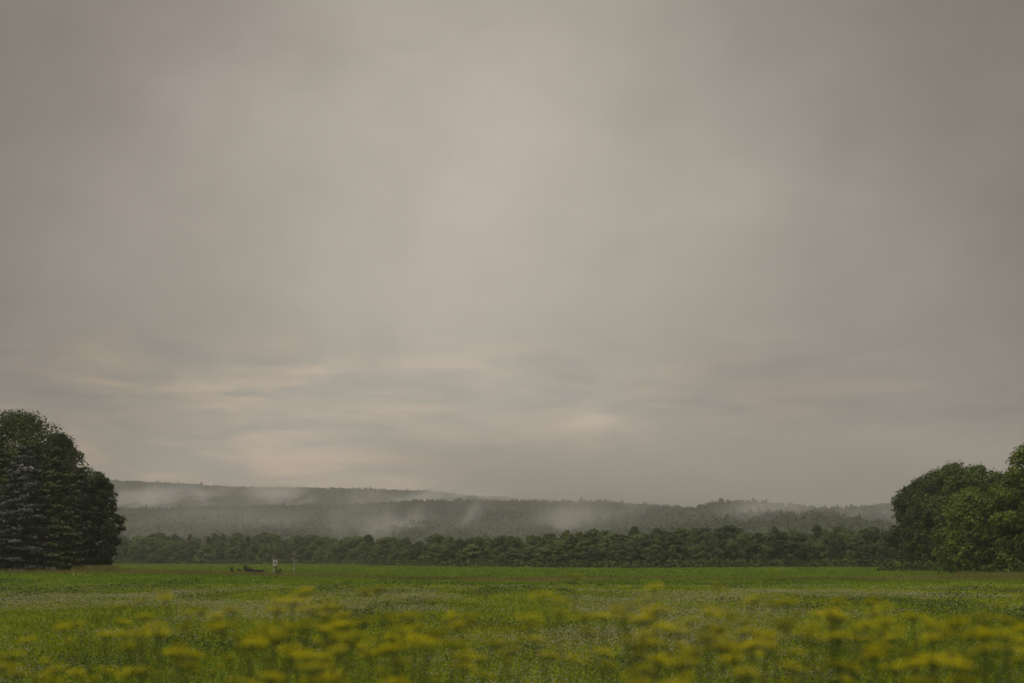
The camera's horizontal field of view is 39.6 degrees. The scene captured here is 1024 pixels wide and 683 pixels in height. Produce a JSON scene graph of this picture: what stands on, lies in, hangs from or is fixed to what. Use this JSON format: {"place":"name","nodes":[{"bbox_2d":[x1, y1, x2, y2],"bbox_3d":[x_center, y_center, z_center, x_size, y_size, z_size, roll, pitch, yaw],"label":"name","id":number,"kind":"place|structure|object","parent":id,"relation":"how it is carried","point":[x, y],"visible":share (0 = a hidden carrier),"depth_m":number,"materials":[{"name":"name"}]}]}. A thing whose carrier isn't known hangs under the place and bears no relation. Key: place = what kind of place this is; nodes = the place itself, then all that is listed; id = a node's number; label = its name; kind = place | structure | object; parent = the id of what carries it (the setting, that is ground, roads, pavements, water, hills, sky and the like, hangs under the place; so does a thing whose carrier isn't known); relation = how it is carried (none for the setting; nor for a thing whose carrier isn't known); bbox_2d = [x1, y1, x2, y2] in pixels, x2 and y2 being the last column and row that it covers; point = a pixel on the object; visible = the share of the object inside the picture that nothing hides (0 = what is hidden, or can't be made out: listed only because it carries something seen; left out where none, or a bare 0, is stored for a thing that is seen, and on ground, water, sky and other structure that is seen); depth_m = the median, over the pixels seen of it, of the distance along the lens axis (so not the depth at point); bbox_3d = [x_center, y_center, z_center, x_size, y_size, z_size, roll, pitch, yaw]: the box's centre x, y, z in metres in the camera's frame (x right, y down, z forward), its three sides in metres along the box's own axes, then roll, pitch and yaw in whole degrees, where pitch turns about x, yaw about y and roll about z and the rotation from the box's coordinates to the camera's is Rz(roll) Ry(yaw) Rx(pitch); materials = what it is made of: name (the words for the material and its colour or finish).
{"place":"outdoors","nodes":[
{"label":"outdoors","id":0,"kind":"place"},
{"bbox_2d":[0,562,1023,682],"bbox_3d":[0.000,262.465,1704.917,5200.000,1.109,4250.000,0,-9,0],"label":"ground","id":1,"kind":"structure","parent":0,"point":[697,624],"depth_m":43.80,"materials":[{"name":"plant"}]},
{"bbox_2d":[0,445,25,567],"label":"spruce tree","id":2,"kind":"object","parent":1,"relation":"on","point":[4,461],"visible":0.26,"depth_m":198.17,"materials":[{"name":"green plant"}]},
{"bbox_2d":[0,661,64,682],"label":"wild parsnip","id":3,"kind":"object","parent":1,"relation":"on","point":[22,673],"visible":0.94,"depth_m":4.19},
{"bbox_2d":[0,445,65,570],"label":"blue spruce","id":4,"kind":"object","parent":1,"relation":"on","point":[12,532],"visible":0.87,"depth_m":190.67,"materials":[{"name":"green plant"}]},
{"bbox_2d":[0,651,86,682],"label":"wild parsnip","id":5,"kind":"object","parent":1,"relation":"on","point":[23,652],"visible":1,"depth_m":4.26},
{"bbox_2d":[0,408,91,565],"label":"maple tree","id":6,"kind":"object","parent":1,"relation":"on","point":[24,429],"visible":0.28,"depth_m":229.68,"materials":[{"name":"green plant"}]},
{"bbox_2d":[22,447,86,570],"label":"spruce tree","id":7,"kind":"object","parent":1,"relation":"on","point":[58,485],"visible":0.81,"depth_m":192.98,"materials":[{"name":"green plant"}]},
{"bbox_2d":[17,431,104,554],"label":"maple tree","id":8,"kind":"object","parent":1,"relation":"on","point":[62,442],"visible":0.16,"depth_m":227.52,"materials":[{"name":"green plant"}]},
{"bbox_2d":[0,658,122,682],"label":"wild parsnip","id":9,"kind":"object","parent":1,"relation":"on","point":[34,677],"visible":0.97,"depth_m":3.92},
{"bbox_2d":[49,468,103,566],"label":"spruce tree","id":10,"kind":"object","parent":1,"relation":"on","point":[80,485],"visible":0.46,"depth_m":203.78,"materials":[{"name":"green plant"}]},
{"bbox_2d":[68,471,127,564],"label":"broadleaf tree","id":11,"kind":"object","parent":1,"relation":"on","point":[97,481],"visible":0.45,"depth_m":208.47,"materials":[{"name":"green plant"}]},
{"bbox_2d":[95,519,117,564],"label":"tree","id":12,"kind":"object","parent":1,"relation":"on","point":[109,536],"visible":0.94,"depth_m":203.62,"materials":[{"name":"green plant"}]},
{"bbox_2d":[14,623,217,682],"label":"wild parsnip","id":13,"kind":"object","parent":1,"relation":"on","point":[106,639],"visible":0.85,"depth_m":4.59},
{"bbox_2d":[56,599,224,682],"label":"wild parsnip","id":14,"kind":"object","parent":1,"relation":"on","point":[142,615],"visible":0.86,"depth_m":5.08,"materials":[{"name":"plant"}]},
{"bbox_2d":[145,540,168,563],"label":"bushy tree","id":15,"kind":"object","parent":1,"relation":"on","point":[157,546],"visible":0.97,"depth_m":620.46,"materials":[{"name":"green plant"}]},
{"bbox_2d":[144,532,174,549],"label":"bushy tree","id":16,"kind":"object","parent":1,"relation":"on","point":[153,537],"visible":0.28,"depth_m":638.21,"materials":[{"name":"green plant"}]},
{"bbox_2d":[159,540,179,563],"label":"broadleaf tree","id":17,"kind":"object","parent":1,"relation":"on","point":[170,546],"visible":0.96,"depth_m":620.57,"materials":[{"name":"green plant"}]},
{"bbox_2d":[181,544,198,562],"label":"broadleaf tree","id":18,"kind":"object","parent":1,"relation":"on","point":[191,550],"visible":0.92,"depth_m":622.82,"materials":[{"name":"green plant"}]},
{"bbox_2d":[117,623,275,682],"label":"wild parsnip","id":19,"kind":"object","parent":1,"relation":"on","point":[177,644],"visible":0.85,"depth_m":4.51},
{"bbox_2d":[113,628,285,682],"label":"wild parsnip","id":20,"kind":"object","parent":1,"relation":"on","point":[178,658],"visible":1,"depth_m":3.82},
{"bbox_2d":[193,544,215,563],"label":"bushy tree","id":21,"kind":"object","parent":1,"relation":"on","point":[205,551],"visible":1,"depth_m":620.10,"materials":[{"name":"green plant"}]},
{"bbox_2d":[223,535,246,556],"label":"broadleaf tree","id":22,"kind":"object","parent":1,"relation":"on","point":[238,540],"visible":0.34,"depth_m":630.81,"materials":[{"name":"green plant"}]},
{"bbox_2d":[154,592,334,682],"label":"wild parsnip","id":23,"kind":"object","parent":1,"relation":"on","point":[165,600],"visible":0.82,"depth_m":4.71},
{"bbox_2d":[242,540,264,561],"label":"broadleaf tree","id":24,"kind":"object","parent":1,"relation":"on","point":[255,545],"visible":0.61,"depth_m":628.03,"materials":[{"name":"green plant"}]},
{"bbox_2d":[180,617,347,682],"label":"wild parsnip","id":25,"kind":"object","parent":1,"relation":"on","point":[330,624],"visible":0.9,"depth_m":3.99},
{"bbox_2d":[265,543,282,562],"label":"broadleaf tree","id":26,"kind":"object","parent":1,"relation":"on","point":[275,549],"visible":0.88,"depth_m":617.15,"materials":[{"name":"green plant"}]},
{"bbox_2d":[143,609,406,682],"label":"wild parsnip","id":27,"kind":"object","parent":1,"relation":"on","point":[247,649],"visible":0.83,"depth_m":4.22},
{"bbox_2d":[207,586,352,682],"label":"wild parsnip","id":28,"kind":"object","parent":1,"relation":"on","point":[292,607],"visible":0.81,"depth_m":4.47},
{"bbox_2d":[293,546,309,562],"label":"bushy tree","id":29,"kind":"object","parent":1,"relation":"on","point":[301,553],"visible":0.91,"depth_m":614.45,"materials":[{"name":"green plant"}]},
{"bbox_2d":[207,585,406,682],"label":"wild parsnip","id":30,"kind":"object","parent":1,"relation":"on","point":[278,606],"visible":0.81,"depth_m":4.38,"materials":[{"name":"plant"}]},
{"bbox_2d":[244,639,377,682],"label":"wild parsnip","id":31,"kind":"object","parent":1,"relation":"on","point":[332,648],"visible":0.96,"depth_m":3.37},
{"bbox_2d":[243,662,409,682],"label":"wild parsnip","id":32,"kind":"object","parent":1,"relation":"on","point":[326,678],"visible":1,"depth_m":3.38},
{"bbox_2d":[215,588,459,682],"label":"wild parsnip","id":33,"kind":"object","parent":1,"relation":"on","point":[436,633],"visible":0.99,"depth_m":4.09,"materials":[{"name":"plant"}]},
{"bbox_2d":[330,537,350,561],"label":"broadleaf tree","id":34,"kind":"object","parent":1,"relation":"on","point":[338,550],"visible":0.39,"depth_m":567.37,"materials":[{"name":"green plant"}]},
{"bbox_2d":[244,605,442,682],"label":"wild parsnip","id":35,"kind":"object","parent":1,"relation":"on","point":[345,628],"visible":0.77,"depth_m":4.34,"materials":[{"name":"plant"}]},
{"bbox_2d":[343,535,363,562],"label":"bushy tree","id":36,"kind":"object","parent":1,"relation":"on","point":[351,542],"visible":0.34,"depth_m":560.85,"materials":[{"name":"green plant"}]},
{"bbox_2d":[355,541,369,560],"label":"broadleaf tree","id":37,"kind":"object","parent":1,"relation":"on","point":[362,549],"visible":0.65,"depth_m":547.04,"materials":[{"name":"green plant"}]},
{"bbox_2d":[368,537,394,560],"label":"broadleaf tree","id":38,"kind":"object","parent":1,"relation":"on","point":[386,541],"visible":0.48,"depth_m":517.01,"materials":[{"name":"green plant"}]},
{"bbox_2d":[291,621,473,682],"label":"wild parsnip","id":39,"kind":"object","parent":1,"relation":"on","point":[346,633],"visible":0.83,"depth_m":3.90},
{"bbox_2d":[276,622,496,682],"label":"wild parsnip","id":40,"kind":"object","parent":1,"relation":"on","point":[417,636],"visible":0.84,"depth_m":4.10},
{"bbox_2d":[299,613,521,682],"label":"wild parsnip","id":41,"kind":"object","parent":1,"relation":"on","point":[397,645],"visible":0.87,"depth_m":3.77,"materials":[{"name":"plant"}]},
{"bbox_2d":[419,534,443,560],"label":"broadleaf tree","id":42,"kind":"object","parent":1,"relation":"on","point":[435,538],"visible":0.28,"depth_m":451.99,"materials":[{"name":"green plant"}]},
{"bbox_2d":[358,608,571,682],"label":"wild parsnip","id":43,"kind":"object","parent":1,"relation":"on","point":[469,652],"visible":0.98,"depth_m":4.03,"materials":[{"name":"plant"}]},
{"bbox_2d":[458,544,486,564],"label":"bushy tree","id":44,"kind":"object","parent":1,"relation":"on","point":[471,551],"visible":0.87,"depth_m":412.92,"materials":[{"name":"green plant"}]},
{"bbox_2d":[498,535,520,553],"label":"bushy tree","id":45,"kind":"object","parent":1,"relation":"on","point":[511,542],"visible":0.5,"depth_m":408.42,"materials":[{"name":"green plant"}]},
{"bbox_2d":[0,582,1022,682],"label":"clover flowers","id":46,"kind":"object","parent":1,"relation":"on","point":[553,641],"visible":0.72,"depth_m":61.15,"materials":[{"name":"plant"}]},
{"bbox_2d":[0,558,1023,573],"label":"undergrowth","id":47,"kind":"object","parent":1,"relation":"on","point":[890,565],"visible":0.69,"depth_m":375.29,"materials":[{"name":"green plant"}]},
{"bbox_2d":[502,548,521,564],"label":"broadleaf tree","id":48,"kind":"object","parent":1,"relation":"on","point":[513,554],"visible":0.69,"depth_m":398.41,"materials":[{"name":"green plant"}]},
{"bbox_2d":[518,544,537,565],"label":"bushy tree","id":49,"kind":"object","parent":1,"relation":"on","point":[528,552],"visible":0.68,"depth_m":389.89,"materials":[{"name":"green plant"}]},
{"bbox_2d":[534,544,556,567],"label":"bushy tree","id":50,"kind":"object","parent":1,"relation":"on","point":[546,552],"visible":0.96,"depth_m":381.74,"materials":[{"name":"green plant"}]},
{"bbox_2d":[552,540,576,564],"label":"broadleaf tree","id":51,"kind":"object","parent":1,"relation":"on","point":[563,549],"visible":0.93,"depth_m":382.26,"materials":[{"name":"green plant"}]},
{"bbox_2d":[465,640,675,682],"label":"wild parsnip","id":52,"kind":"object","parent":1,"relation":"on","point":[547,654],"visible":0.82,"depth_m":4.20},
{"bbox_2d":[576,530,604,560],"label":"broadleaf tree","id":53,"kind":"object","parent":1,"relation":"on","point":[590,536],"visible":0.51,"depth_m":389.63,"materials":[{"name":"green plant"}]},
{"bbox_2d":[584,547,602,565],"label":"broadleaf tree","id":54,"kind":"object","parent":1,"relation":"on","point":[592,553],"visible":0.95,"depth_m":380.23,"materials":[{"name":"green plant"}]},
{"bbox_2d":[585,530,625,561],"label":"bushy tree","id":55,"kind":"object","parent":1,"relation":"on","point":[613,535],"visible":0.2,"depth_m":397.55,"materials":[{"name":"green plant"}]},
{"bbox_2d":[526,603,697,682],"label":"wild parsnip","id":56,"kind":"object","parent":1,"relation":"on","point":[604,667],"visible":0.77,"depth_m":4.75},
{"bbox_2d":[569,583,727,682],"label":"wild parsnip","id":57,"kind":"object","parent":1,"relation":"on","point":[653,674],"visible":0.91,"depth_m":4.40,"materials":[{"name":"plant"}]},
{"bbox_2d":[530,569,777,682],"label":"wild parsnip","id":58,"kind":"object","parent":1,"relation":"on","point":[648,617],"visible":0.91,"depth_m":4.76,"materials":[{"name":"plant"}]},
{"bbox_2d":[515,596,802,682],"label":"wild parsnip","id":59,"kind":"object","parent":1,"relation":"on","point":[622,635],"visible":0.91,"depth_m":3.98,"materials":[{"name":"plant"}]},
{"bbox_2d":[593,608,770,682],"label":"wild parsnip","id":60,"kind":"object","parent":1,"relation":"on","point":[657,624],"visible":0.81,"depth_m":4.21,"materials":[{"name":"plant"}]},
{"bbox_2d":[674,527,691,553],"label":"broadleaf tree","id":61,"kind":"object","parent":1,"relation":"on","point":[682,532],"visible":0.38,"depth_m":398.37,"materials":[{"name":"green plant"}]},
{"bbox_2d":[619,666,763,682],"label":"wild parsnip","id":62,"kind":"object","parent":1,"relation":"on","point":[685,679],"visible":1,"depth_m":3.23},
{"bbox_2d":[688,543,707,562],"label":"bushy tree","id":63,"kind":"object","parent":1,"relation":"on","point":[697,551],"visible":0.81,"depth_m":378.05,"materials":[{"name":"green plant"}]},
{"bbox_2d":[662,638,739,682],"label":"wild parsnip","id":64,"kind":"object","parent":1,"relation":"on","point":[676,660],"visible":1,"depth_m":3.29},
{"bbox_2d":[629,618,800,682],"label":"wild parsnip","id":65,"kind":"object","parent":1,"relation":"on","point":[685,629],"visible":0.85,"depth_m":3.78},
{"bbox_2d":[705,536,724,564],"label":"bushy tree","id":66,"kind":"object","parent":1,"relation":"on","point":[714,550],"visible":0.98,"depth_m":377.27,"materials":[{"name":"green plant"}]},
{"bbox_2d":[621,617,825,682],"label":"wild parsnip","id":67,"kind":"object","parent":1,"relation":"on","point":[712,634],"visible":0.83,"depth_m":3.93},
{"bbox_2d":[708,524,740,559],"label":"broadleaf tree","id":68,"kind":"object","parent":1,"relation":"on","point":[723,533],"visible":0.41,"depth_m":385.73,"materials":[{"name":"green plant"}]},
{"bbox_2d":[719,537,741,561],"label":"bushy tree","id":69,"kind":"object","parent":1,"relation":"on","point":[731,549],"visible":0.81,"depth_m":378.12,"materials":[{"name":"green plant"}]},
{"bbox_2d":[739,533,761,563],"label":"bushy tree","id":70,"kind":"object","parent":1,"relation":"on","point":[750,549],"visible":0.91,"depth_m":377.05,"materials":[{"name":"green plant"}]},
{"bbox_2d":[653,609,863,682],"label":"wild parsnip","id":71,"kind":"object","parent":1,"relation":"on","point":[773,639],"visible":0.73,"depth_m":4.13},
{"bbox_2d":[768,531,791,560],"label":"broadleaf tree","id":72,"kind":"object","parent":1,"relation":"on","point":[780,539],"visible":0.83,"depth_m":378.04,"materials":[{"name":"green plant"}]},
{"bbox_2d":[781,532,813,563],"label":"broadleaf tree","id":73,"kind":"object","parent":1,"relation":"on","point":[798,543],"visible":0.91,"depth_m":373.58,"materials":[{"name":"green plant"}]},
{"bbox_2d":[716,609,903,682],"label":"wild parsnip","id":74,"kind":"object","parent":1,"relation":"on","point":[804,639],"visible":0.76,"depth_m":4.02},
{"bbox_2d":[765,642,862,682],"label":"wild parsnip","id":75,"kind":"object","parent":1,"relation":"on","point":[826,662],"visible":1,"depth_m":3.49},
{"bbox_2d":[707,595,924,682],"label":"wild parsnip","id":76,"kind":"object","parent":1,"relation":"on","point":[839,643],"visible":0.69,"depth_m":4.44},
{"bbox_2d":[748,598,886,682],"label":"wild parsnip","id":77,"kind":"object","parent":1,"relation":"on","point":[827,624],"visible":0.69,"depth_m":4.38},
{"bbox_2d":[811,540,829,563],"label":"bushy tree","id":78,"kind":"object","parent":1,"relation":"on","point":[820,551],"visible":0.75,"depth_m":375.22,"materials":[{"name":"green plant"}]},
{"bbox_2d":[815,530,835,555],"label":"broadleaf tree","id":79,"kind":"object","parent":1,"relation":"on","point":[826,536],"visible":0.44,"depth_m":390.55,"materials":[{"name":"green plant"}]},
{"bbox_2d":[827,539,843,561],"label":"broadleaf tree","id":80,"kind":"object","parent":1,"relation":"on","point":[834,549],"visible":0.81,"depth_m":375.29,"materials":[{"name":"green plant"}]},
{"bbox_2d":[842,535,871,558],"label":"broadleaf tree","id":81,"kind":"object","parent":1,"relation":"on","point":[855,541],"visible":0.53,"depth_m":381.74,"materials":[{"name":"green plant"}]},
{"bbox_2d":[730,600,1005,682],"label":"wild parsnip","id":82,"kind":"object","parent":1,"relation":"on","point":[848,634],"visible":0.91,"depth_m":4.20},
{"bbox_2d":[881,480,918,565],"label":"broadleaf tree","id":83,"kind":"object","parent":1,"relation":"on","point":[899,503],"visible":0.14,"depth_m":297.79,"materials":[{"name":"green plant"}]},
{"bbox_2d":[778,647,1023,682],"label":"wild parsnip","id":84,"kind":"object","parent":1,"relation":"on","point":[945,662],"visible":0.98,"depth_m":3.41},
{"bbox_2d":[842,663,977,682],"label":"wild parsnip","id":85,"kind":"object","parent":1,"relation":"on","point":[948,679],"visible":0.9,"depth_m":3.87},
{"bbox_2d":[837,619,985,682],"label":"wild parsnip","id":86,"kind":"object","parent":1,"relation":"on","point":[909,645],"visible":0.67,"depth_m":4.12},
{"bbox_2d":[898,523,935,564],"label":"broadleaf tree","id":87,"kind":"object","parent":1,"relation":"on","point":[908,543],"visible":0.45,"depth_m":284.10,"materials":[{"name":"green plant"}]},
{"bbox_2d":[896,471,939,560],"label":"broadleaf tree","id":88,"kind":"object","parent":1,"relation":"on","point":[912,511],"visible":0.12,"depth_m":287.63,"materials":[{"name":"green plant"}]},
{"bbox_2d":[823,608,1023,682],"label":"wild parsnip","id":89,"kind":"object","parent":1,"relation":"on","point":[1007,639],"visible":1,"depth_m":3.74,"materials":[{"name":"plant"}]},
{"bbox_2d":[849,599,1016,682],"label":"wild parsnip","id":90,"kind":"object","parent":1,"relation":"on","point":[913,616],"visible":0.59,"depth_m":4.75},
{"bbox_2d":[906,460,973,563],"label":"broadleaf tree","id":91,"kind":"object","parent":1,"relation":"on","point":[935,482],"visible":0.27,"depth_m":281.65,"materials":[{"name":"green plant"}]},
{"bbox_2d":[870,592,1023,682],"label":"wild parsnip","id":92,"kind":"object","parent":1,"relation":"on","point":[888,646],"visible":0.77,"depth_m":4.27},
{"bbox_2d":[875,615,1023,682],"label":"wild parsnip","id":93,"kind":"object","parent":1,"relation":"on","point":[963,635],"visible":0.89,"depth_m":3.83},
{"bbox_2d":[876,621,1023,682],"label":"wild parsnip","id":94,"kind":"object","parent":1,"relation":"on","point":[972,635],"visible":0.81,"depth_m":4.06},
{"bbox_2d":[928,485,991,571],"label":"broadleaf tree","id":95,"kind":"object","parent":1,"relation":"on","point":[960,502],"visible":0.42,"depth_m":227.59,"materials":[{"name":"green plant"}]},
{"bbox_2d":[905,643,1018,682],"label":"wild parsnip","id":96,"kind":"object","parent":1,"relation":"on","point":[996,663],"visible":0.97,"depth_m":3.51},
{"bbox_2d":[931,464,1002,565],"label":"broadleaf tree","id":97,"kind":"object","parent":1,"relation":"on","point":[975,475],"visible":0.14,"depth_m":260.13,"materials":[{"name":"green plant"}]},
{"bbox_2d":[962,522,1015,570],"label":"broadleaf tree","id":98,"kind":"object","parent":1,"relation":"on","point":[970,554],"visible":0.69,"depth_m":208.50,"materials":[{"name":"green plant"}]},
{"bbox_2d":[959,473,1023,571],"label":"broadleaf tree","id":99,"kind":"object","parent":1,"relation":"on","point":[975,523],"visible":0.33,"depth_m":210.71,"materials":[{"name":"green plant"}]},
{"bbox_2d":[981,442,1023,565],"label":"broadleaf tree","id":100,"kind":"object","parent":1,"relation":"on","point":[1000,499],"visible":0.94,"depth_m":203.74,"materials":[{"name":"green plant"}]},
{"bbox_2d":[1010,469,1023,556],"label":"broadleaf tree","id":101,"kind":"object","parent":1,"relation":"on","point":[1021,541],"visible":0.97,"depth_m":198.40,"materials":[{"name":"green plant"}]},
{"bbox_2d":[0,564,1023,645],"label":"dry grass","id":102,"kind":"structure","parent":0,"point":[86,569],"depth_m":167.14,"materials":[{"name":"plant"}]},
{"bbox_2d":[0,0,1023,502],"label":"sky","id":103,"kind":"structure","parent":0,"point":[654,250],"materials":[{"name":"grey"}]},
{"bbox_3d":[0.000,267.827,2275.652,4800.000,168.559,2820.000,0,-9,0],"label":"hills","id":104,"kind":"structure","parent":0,"visible":0},
{"bbox_2d":[45,478,904,544],"bbox_3d":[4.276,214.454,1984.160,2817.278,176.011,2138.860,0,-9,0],"label":"hill forest","id":105,"kind":"object","parent":104,"relation":"on","point":[201,511],"visible":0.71,"depth_m":1670.55,"materials":[{"name":"green plant"}]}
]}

